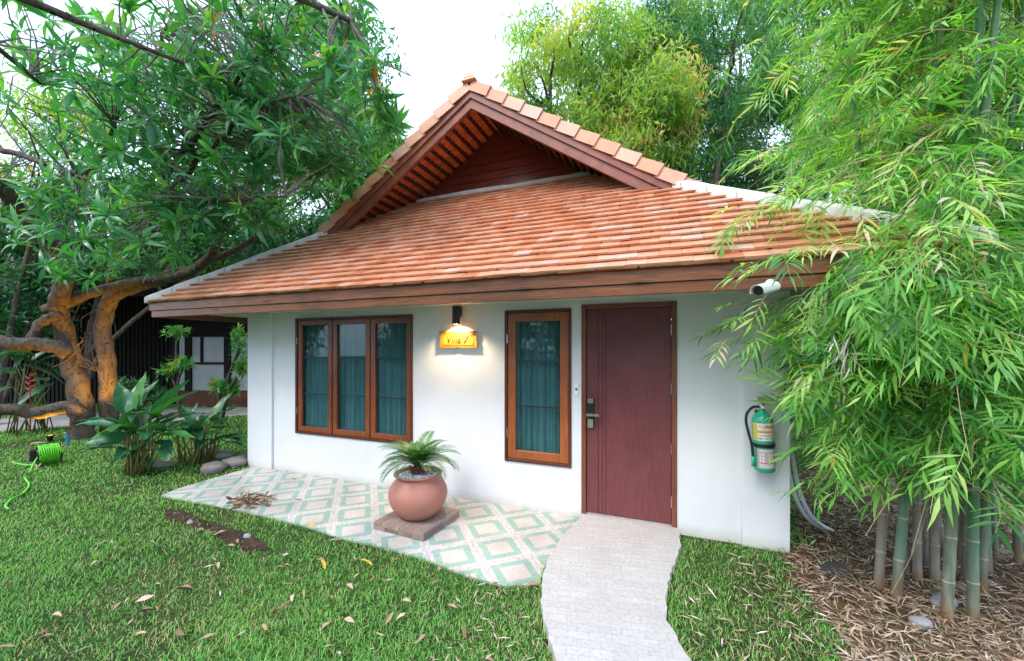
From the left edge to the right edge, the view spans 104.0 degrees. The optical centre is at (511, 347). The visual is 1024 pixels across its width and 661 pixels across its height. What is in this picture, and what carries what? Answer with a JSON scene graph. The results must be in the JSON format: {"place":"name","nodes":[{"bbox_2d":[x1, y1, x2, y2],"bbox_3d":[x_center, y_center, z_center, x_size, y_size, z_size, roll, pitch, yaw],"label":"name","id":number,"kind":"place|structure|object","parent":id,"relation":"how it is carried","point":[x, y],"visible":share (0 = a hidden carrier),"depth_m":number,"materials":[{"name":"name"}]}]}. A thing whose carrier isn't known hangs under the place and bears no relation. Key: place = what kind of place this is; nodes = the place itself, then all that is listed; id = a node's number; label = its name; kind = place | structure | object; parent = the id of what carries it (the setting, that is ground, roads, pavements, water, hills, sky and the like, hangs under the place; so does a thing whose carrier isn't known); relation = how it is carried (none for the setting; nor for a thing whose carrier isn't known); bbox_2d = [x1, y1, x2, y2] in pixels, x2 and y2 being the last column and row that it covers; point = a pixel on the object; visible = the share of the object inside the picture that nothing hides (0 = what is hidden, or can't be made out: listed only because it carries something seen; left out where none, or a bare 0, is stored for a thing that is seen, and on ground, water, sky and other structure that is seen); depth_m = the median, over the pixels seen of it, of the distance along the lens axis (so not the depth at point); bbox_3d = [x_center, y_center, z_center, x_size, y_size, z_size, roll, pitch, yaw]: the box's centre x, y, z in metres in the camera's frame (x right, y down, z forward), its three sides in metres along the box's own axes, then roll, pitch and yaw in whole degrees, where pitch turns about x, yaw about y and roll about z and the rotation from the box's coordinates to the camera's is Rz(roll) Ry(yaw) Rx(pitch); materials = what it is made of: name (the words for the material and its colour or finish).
{"place":"outdoors","nodes":[
{"label":"outdoors","id":0,"kind":"place"},
{"bbox_2d":[0,407,247,430],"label":"back path","id":1,"kind":"structure","parent":0,"point":[61,420],"depth_m":9.56,"materials":[{"name":"grey concrete"}]},
{"bbox_2d":[0,74,138,418],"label":"tree","id":2,"kind":"object","parent":1,"relation":"on","point":[27,254],"visible":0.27,"depth_m":8.44,"materials":[{"name":"green plant"}]},
{"bbox_2d":[118,375,170,414],"bbox_3d":[-8.841,1.170,9.403,1.537,1.058,1.069,0,0,22],"label":"bush","id":3,"kind":"object","parent":1,"relation":"on","point":[155,391],"visible":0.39,"depth_m":9.36,"materials":[{"name":"green plant"}]},
{"bbox_2d":[0,174,330,387],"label":"tree","id":4,"kind":"object","parent":1,"relation":"on","point":[42,288],"visible":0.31,"depth_m":9.18,"materials":[{"name":"plant"}]},
{"bbox_2d":[152,325,196,417],"bbox_3d":[-7.924,0.564,9.469,1.131,2.262,0.806,0,0,22],"label":"frangipani","id":5,"kind":"object","parent":1,"relation":"on","point":[180,363],"visible":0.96,"depth_m":9.47,"materials":[{"name":"green plant"}]},
{"bbox_2d":[161,467,579,587],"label":"patio","id":6,"kind":"structure","parent":0,"point":[503,545],"depth_m":3.86,"materials":[{"name":"tile"}]},
{"bbox_2d":[225,489,278,509],"bbox_3d":[-2.795,1.663,4.311,0.569,0.148,0.448,0,0,22],"label":"leaf heap","id":7,"kind":"object","parent":6,"relation":"on","point":[238,501],"visible":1,"depth_m":4.31,"materials":[{"name":"brown plant"}]},
{"bbox_2d":[374,506,459,541],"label":"brick plinth","id":8,"kind":"structure","parent":6,"relation":"on","point":[393,522],"depth_m":3.64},
{"bbox_2d":[388,465,447,520],"bbox_3d":[-0.895,1.392,3.816,0.552,0.412,0.552,0,0,22],"label":"clay pot","id":9,"kind":"object","parent":8,"relation":"on","point":[416,497],"visible":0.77,"depth_m":3.62,"materials":[{"name":"ceramic"}]},
{"bbox_2d":[377,430,459,482],"bbox_3d":[-0.875,1.041,3.819,0.807,0.364,0.730,0,0,-19],"label":"cycad","id":10,"kind":"object","parent":9,"relation":"in","point":[418,453],"visible":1,"depth_m":3.77,"materials":[{"name":"green plant"}]},
{"bbox_2d":[76,467,811,660],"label":"fallen leaves","id":11,"kind":"object","parent":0,"point":[429,611],"visible":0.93,"depth_m":2.45,"materials":[{"name":"beige plant"}]},
{"bbox_2d":[0,390,1022,660],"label":"ground","id":12,"kind":"structure","parent":0,"point":[222,514],"depth_m":2.80,"materials":[{"name":"green plant"}]},
{"bbox_2d":[0,644,14,647],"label":"fallen leaf","id":13,"kind":"object","parent":12,"relation":"on","point":[7,645],"visible":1,"depth_m":2.20,"materials":[{"name":"beige plant"}]},
{"bbox_2d":[4,455,46,510],"bbox_3d":[-6.157,1.604,5.102,2.810,0.234,0.350,0,0,39],"label":"loose hose","id":14,"kind":"object","parent":12,"relation":"on","point":[27,488],"visible":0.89,"depth_m":4.81,"materials":[{"name":"green rubber"}]},
{"bbox_2d":[0,330,64,435],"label":"heliconia","id":15,"kind":"object","parent":12,"relation":"on","point":[18,357],"visible":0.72,"depth_m":7.81,"materials":[{"name":"green plant"}]},
{"bbox_2d":[32,627,53,637],"bbox_3d":[-2.697,1.638,2.299,0.096,0.020,0.026,-7,-7,-40],"label":"fallen leaf","id":16,"kind":"object","parent":12,"relation":"on","point":[43,631],"visible":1,"depth_m":2.30,"materials":[{"name":"brown plant"}]},
{"bbox_2d":[25,442,62,467],"bbox_3d":[-6.642,1.511,5.676,0.380,0.350,0.331,0,0,28],"label":"hose reel","id":17,"kind":"object","parent":12,"relation":"on","point":[49,453],"visible":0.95,"depth_m":5.67,"materials":[{"name":"green rubber"}]},
{"bbox_2d":[37,633,51,640],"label":"fallen leaf","id":18,"kind":"object","parent":12,"relation":"on","point":[45,635],"visible":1,"depth_m":2.29,"materials":[{"name":"brown plant"}]},
{"bbox_2d":[46,435,53,441],"bbox_3d":[-8.198,1.620,7.097,0.090,0.132,0.090,0,0,22],"label":"ground spotlight","id":19,"kind":"object","parent":12,"relation":"on","point":[49,438],"visible":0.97,"depth_m":7.08,"materials":[{"name":"black plastic"}]},
{"bbox_2d":[48,611,61,616],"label":"fallen leaf","id":20,"kind":"object","parent":12,"relation":"on","point":[57,613],"visible":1,"depth_m":2.47,"materials":[{"name":"beige plant"}]},
{"bbox_2d":[62,431,69,445],"bbox_3d":[-7.632,1.557,6.838,0.103,0.258,0.050,0,0,-22],"label":"garden tap","id":21,"kind":"object","parent":12,"relation":"on","point":[67,438],"visible":1,"depth_m":6.83,"materials":[{"name":"blue plastic"}]},
{"bbox_2d":[0,237,277,405],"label":"neighbour house","id":22,"kind":"structure","parent":12,"relation":"on","point":[142,345],"depth_m":11.80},
{"bbox_2d":[75,372,204,478],"bbox_3d":[-4.964,1.008,5.340,1.567,1.369,1.028,0,0,22],"label":"ginger plant","id":23,"kind":"object","parent":12,"relation":"on","point":[127,404],"visible":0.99,"depth_m":5.27,"materials":[{"name":"green plant"}]},
{"bbox_2d":[136,595,154,601],"bbox_3d":[-2.401,1.643,2.620,0.106,0.022,0.035,-2,25,-35],"label":"fallen leaf","id":24,"kind":"object","parent":12,"relation":"on","point":[144,597],"visible":1,"depth_m":2.62,"materials":[{"name":"beige plant"}]},
{"bbox_2d":[136,607,155,613],"bbox_3d":[-2.289,1.641,2.506,0.103,0.031,0.036,0,0,-18],"label":"fallen leaf","id":25,"kind":"object","parent":12,"relation":"on","point":[145,609],"visible":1,"depth_m":2.50,"materials":[{"name":"brown plant"}]},
{"bbox_2d":[145,461,175,468],"bbox_3d":[-4.925,1.650,5.598,0.353,0.113,0.186,0,0,-15],"label":"stone","id":26,"kind":"object","parent":12,"relation":"on","point":[161,464],"visible":0.78,"depth_m":5.57,"materials":[{"name":"grey stone"}]},
{"bbox_2d":[175,629,184,635],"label":"fallen leaf","id":27,"kind":"object","parent":12,"relation":"on","point":[179,632],"visible":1,"depth_m":2.31,"materials":[{"name":"brown plant"}]},
{"bbox_2d":[176,584,194,590],"bbox_3d":[-2.240,1.652,2.740,0.116,0.045,0.043,-2,-16,-15],"label":"fallen leaf","id":28,"kind":"object","parent":12,"relation":"on","point":[186,586],"visible":1,"depth_m":2.74,"materials":[{"name":"beige plant"}]},
{"bbox_2d":[152,392,247,467],"bbox_3d":[-4.492,1.186,5.837,1.382,1.017,0.823,0,0,22],"label":"ginger plant","id":29,"kind":"object","parent":12,"relation":"on","point":[199,433],"visible":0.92,"depth_m":5.86,"materials":[{"name":"green plant"}]},
{"bbox_2d":[0,0,410,440],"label":"mango tree","id":30,"kind":"object","parent":12,"relation":"on","point":[277,122],"visible":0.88,"depth_m":4.72,"materials":[{"name":"green plant"}]},
{"bbox_2d":[0,0,414,155],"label":"overhanging tree","id":31,"kind":"object","parent":12,"relation":"on","point":[387,116],"visible":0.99,"depth_m":3.80,"materials":[{"name":"green plant"}]},
{"bbox_2d":[200,633,217,639],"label":"fallen leaf","id":32,"kind":"object","parent":12,"relation":"on","point":[208,635],"visible":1,"depth_m":2.29,"materials":[{"name":"beige plant"}]},
{"bbox_2d":[200,461,227,474],"bbox_3d":[-4.028,1.635,5.395,0.304,0.179,0.274,0,0,-16],"label":"stone","id":33,"kind":"object","parent":12,"relation":"on","point":[212,467],"visible":0.94,"depth_m":5.32,"materials":[{"name":"grey stone"}]},
{"bbox_2d":[164,509,269,554],"bbox_3d":[-2.808,1.682,3.720,1.786,0.004,0.208,0,0,28],"label":"bare soil patch","id":34,"kind":"object","parent":12,"relation":"on","point":[230,536],"visible":0.92,"depth_m":3.63,"materials":[{"name":"brown soil"}]},
{"bbox_2d":[243,533,251,537],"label":"stone","id":35,"kind":"object","parent":34,"relation":"on","point":[247,535],"visible":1,"depth_m":3.53,"materials":[{"name":"white stone"}]},
{"bbox_2d":[211,450,234,459],"bbox_3d":[-4.369,1.639,6.053,0.326,0.140,0.236,0,0,10],"label":"stone","id":36,"kind":"object","parent":12,"relation":"on","point":[223,454],"visible":0.81,"depth_m":5.98,"materials":[{"name":"grey stone"}]},
{"bbox_2d":[36,0,409,390],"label":"tree","id":37,"kind":"object","parent":12,"relation":"on","point":[310,68],"visible":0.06,"depth_m":11.66,"materials":[{"name":"green plant"}]},
{"bbox_2d":[202,322,247,428],"bbox_3d":[-5.720,0.584,8.164,1.157,2.242,0.525,0,0,11],"label":"tree","id":38,"kind":"object","parent":12,"relation":"on","point":[226,387],"visible":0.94,"depth_m":8.11,"materials":[{"name":"green plant"}]},
{"bbox_2d":[221,456,247,468],"bbox_3d":[-3.908,1.623,5.645,0.365,0.176,0.261,0,0,-4],"label":"stone","id":39,"kind":"object","parent":12,"relation":"on","point":[237,462],"visible":0.83,"depth_m":5.56,"materials":[{"name":"grey stone"}]},
{"bbox_2d":[239,452,247,457],"bbox_3d":[-4.042,1.648,6.049,0.157,0.109,0.167,0,0,20],"label":"stone","id":40,"kind":"object","parent":12,"relation":"on","point":[244,454],"visible":0.44,"depth_m":6.01,"materials":[{"name":"grey stone"}]},
{"bbox_2d":[271,602,291,612],"bbox_3d":[-1.448,1.632,2.513,0.128,0.026,0.034,-7,-8,-25],"label":"fallen leaf","id":41,"kind":"object","parent":12,"relation":"on","point":[280,607],"visible":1,"depth_m":2.52,"materials":[{"name":"brown plant"}]},
{"bbox_2d":[321,560,325,568],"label":"fallen leaf","id":42,"kind":"object","parent":12,"relation":"on","point":[323,564],"visible":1,"depth_m":3.01,"materials":[{"name":"yellow plant"}]},
{"bbox_2d":[320,622,333,630],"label":"fallen leaf","id":43,"kind":"object","parent":12,"relation":"on","point":[325,624],"visible":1,"depth_m":2.37,"materials":[{"name":"beige plant"}]},
{"bbox_2d":[245,91,414,249],"bbox_3d":[-5.176,-2.966,12.026,5.747,9.339,3.494,0,0,-4],"label":"tree","id":44,"kind":"object","parent":12,"relation":"on","point":[333,206],"visible":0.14,"depth_m":11.29,"materials":[{"name":"green plant"}]},
{"bbox_2d":[344,616,354,622],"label":"fallen leaf","id":45,"kind":"object","parent":12,"relation":"on","point":[348,619],"visible":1,"depth_m":2.42,"materials":[{"name":"beige plant"}]},
{"bbox_2d":[385,612,392,624],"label":"fallen leaf","id":46,"kind":"object","parent":12,"relation":"on","point":[389,616],"visible":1,"depth_m":2.42,"materials":[{"name":"beige plant"}]},
{"bbox_2d":[396,611,408,620],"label":"fallen leaf","id":47,"kind":"object","parent":12,"relation":"on","point":[400,615],"visible":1,"depth_m":2.45,"materials":[{"name":"beige plant"}]},
{"bbox_2d":[462,625,466,637],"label":"fallen leaf","id":48,"kind":"object","parent":12,"relation":"on","point":[464,631],"visible":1,"depth_m":2.31,"materials":[{"name":"brown plant"}]},
{"bbox_2d":[525,581,537,587],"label":"fallen leaf","id":49,"kind":"object","parent":12,"relation":"on","point":[531,583],"visible":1,"depth_m":2.80,"materials":[{"name":"beige plant"}]},
{"bbox_2d":[144,71,998,552],"bbox_3d":[0.446,-0.744,7.436,8.147,5.341,8.061,0,0,22],"label":"villa","id":50,"kind":"object","parent":12,"relation":"on","point":[556,257],"visible":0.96,"depth_m":4.17,"materials":[{"name":"white paint"}]},
{"bbox_2d":[295,314,412,444],"bbox_3d":[-1.916,0.375,5.264,2.103,1.728,0.598,0,0,22],"label":"window","id":51,"kind":"structure","parent":50,"relation":"in","point":[359,369],"depth_m":5.09,"materials":[{"name":"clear glass"}]},
{"bbox_2d":[452,306,461,323],"bbox_3d":[-0.600,-0.351,4.372,0.086,0.195,0.126,0,0,22],"label":"wall lamp","id":52,"kind":"object","parent":50,"relation":"attached to","point":[456,312],"visible":1,"depth_m":4.32,"materials":[{"name":"black plastic"}]},
{"bbox_2d":[439,331,477,347],"bbox_3d":[-0.594,-0.089,4.425,0.472,0.191,0.025,0,0,22],"label":"villa sign","id":53,"kind":"object","parent":50,"relation":"attached to","point":[459,339],"visible":1,"depth_m":4.41,"materials":[{"name":"yellow"}]},
{"bbox_2d":[505,308,571,467],"bbox_3d":[0.362,0.401,4.363,0.955,1.785,0.598,0,0,22],"label":"window","id":54,"kind":"structure","parent":50,"relation":"in","point":[538,342],"depth_m":4.19,"materials":[{"name":"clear glass"}]},
{"bbox_2d":[574,384,578,394],"bbox_3d":[0.636,0.414,3.943,0.040,0.110,0.016,0,0,22],"label":"doorbell plate","id":55,"kind":"object","parent":50,"relation":"attached to","point":[576,389],"visible":1,"depth_m":3.94,"materials":[{"name":"white plastic"}]},
{"bbox_2d":[581,301,676,527],"bbox_3d":[1.093,0.612,3.789,0.866,2.067,0.168,0,0,22],"label":"door","id":56,"kind":"structure","parent":50,"relation":"in","point":[627,388],"depth_m":3.78,"materials":[{"name":"laminate"}]},
{"bbox_2d":[745,397,775,472],"bbox_3d":[2.019,0.702,3.268,0.220,0.600,0.174,-3,-1,16],"label":"fire extinguisher","id":57,"kind":"object","parent":50,"relation":"attached to","point":[762,444],"visible":0.93,"depth_m":3.21,"materials":[{"name":"teal metal"}]},
{"bbox_2d":[750,279,780,295],"bbox_3d":[1.634,-0.387,2.550,0.291,0.126,0.112,0,0,-36],"label":"security camera","id":58,"kind":"object","parent":50,"relation":"attached to","point":[762,289],"visible":0.92,"depth_m":2.50,"materials":[{"name":"white plastic"}]},
{"bbox_2d":[790,415,792,439],"bbox_3d":[2.337,0.667,3.383,0.054,0.208,0.080,0,0,22],"label":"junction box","id":59,"kind":"object","parent":50,"relation":"attached to","point":[791,431],"visible":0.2,"depth_m":3.34,"materials":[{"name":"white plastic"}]},
{"bbox_2d":[790,468,823,529],"bbox_3d":[2.606,1.235,3.544,0.661,0.923,0.054,0,0,-27],"label":"conduit","id":60,"kind":"object","parent":50,"relation":"attached to","point":[803,513],"visible":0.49,"depth_m":3.50,"materials":[{"name":"white plastic"}]},
{"bbox_2d":[790,440,834,531],"bbox_3d":[2.638,1.234,3.527,0.679,0.924,0.045,0,0,-26],"label":"conduit","id":61,"kind":"object","parent":50,"relation":"attached to","point":[802,499],"visible":0.82,"depth_m":3.44,"materials":[{"name":"white plastic"}]},
{"bbox_2d":[494,0,719,177],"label":"tree","id":62,"kind":"object","parent":12,"relation":"on","point":[594,114],"visible":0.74,"depth_m":10.68,"materials":[{"name":"green plant"}]},
{"bbox_2d":[596,0,824,184],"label":"tree","id":63,"kind":"object","parent":12,"relation":"on","point":[691,30],"visible":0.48,"depth_m":11.49,"materials":[{"name":"green plant"}]},
{"bbox_2d":[572,0,909,206],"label":"tree","id":64,"kind":"object","parent":12,"relation":"on","point":[757,122],"visible":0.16,"depth_m":13.76,"materials":[{"name":"green plant"}]},
{"bbox_2d":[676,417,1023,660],"bbox_3d":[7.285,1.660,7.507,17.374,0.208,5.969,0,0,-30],"label":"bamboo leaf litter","id":65,"kind":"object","parent":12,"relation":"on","point":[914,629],"visible":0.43,"depth_m":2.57,"materials":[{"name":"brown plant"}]},
{"bbox_2d":[781,449,1023,660],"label":"bamboo bed soil","id":66,"kind":"structure","parent":12,"relation":"on","point":[841,601],"depth_m":2.81,"materials":[{"name":"brown soil"}]},
{"bbox_2d":[819,561,854,577],"bbox_3d":[2.437,1.666,3.001,0.280,0.066,0.197,0,0,-21],"label":"stone","id":67,"kind":"object","parent":66,"relation":"on","point":[825,567],"visible":0.87,"depth_m":2.97,"materials":[{"name":"grey stone"}]},
{"bbox_2d":[693,0,1023,624],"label":"bamboo clump","id":68,"kind":"object","parent":66,"relation":"on","point":[977,322],"visible":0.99,"depth_m":2.46,"materials":[{"name":"plant"}]},
{"bbox_2d":[768,0,1023,453],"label":"bamboo clump","id":69,"kind":"object","parent":66,"relation":"on","point":[816,80],"visible":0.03,"depth_m":6.89,"materials":[{"name":"green plant"}]},
{"bbox_2d":[908,615,932,629],"bbox_3d":[2.470,1.665,2.414,0.113,0.070,0.077,0,0,13],"label":"stone","id":70,"kind":"object","parent":66,"relation":"on","point":[921,621],"visible":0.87,"depth_m":2.40,"materials":[{"name":"white stone"}]},
{"bbox_2d":[929,592,957,608],"bbox_3d":[2.814,1.657,2.612,0.193,0.086,0.107,0,0,-20],"label":"stone","id":71,"kind":"object","parent":66,"relation":"on","point":[935,598],"visible":0.45,"depth_m":2.59,"materials":[{"name":"grey stone"}]},
{"bbox_2d":[784,3,1022,293],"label":"tree","id":72,"kind":"object","parent":12,"relation":"on","point":[824,163],"visible":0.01,"depth_m":10.12,"materials":[{"name":"green plant"}]},
{"bbox_2d":[0,0,1023,358],"label":"sky","id":73,"kind":"structure","parent":0,"point":[446,40],"materials":[{"name":"white"}]},
{"bbox_2d":[540,513,691,660],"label":"path","id":74,"kind":"structure","parent":0,"point":[605,583],"depth_m":2.65,"materials":[{"name":"grey concrete"}]},
{"bbox_2d":[671,307,865,399],"bbox_3d":[5.420,-0.250,8.467,6.129,3.926,2.729,0,0,0],"label":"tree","id":75,"kind":"object","parent":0,"point":[794,365],"visible":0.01,"depth_m":8.33,"materials":[{"name":"green plant"}]}
]}

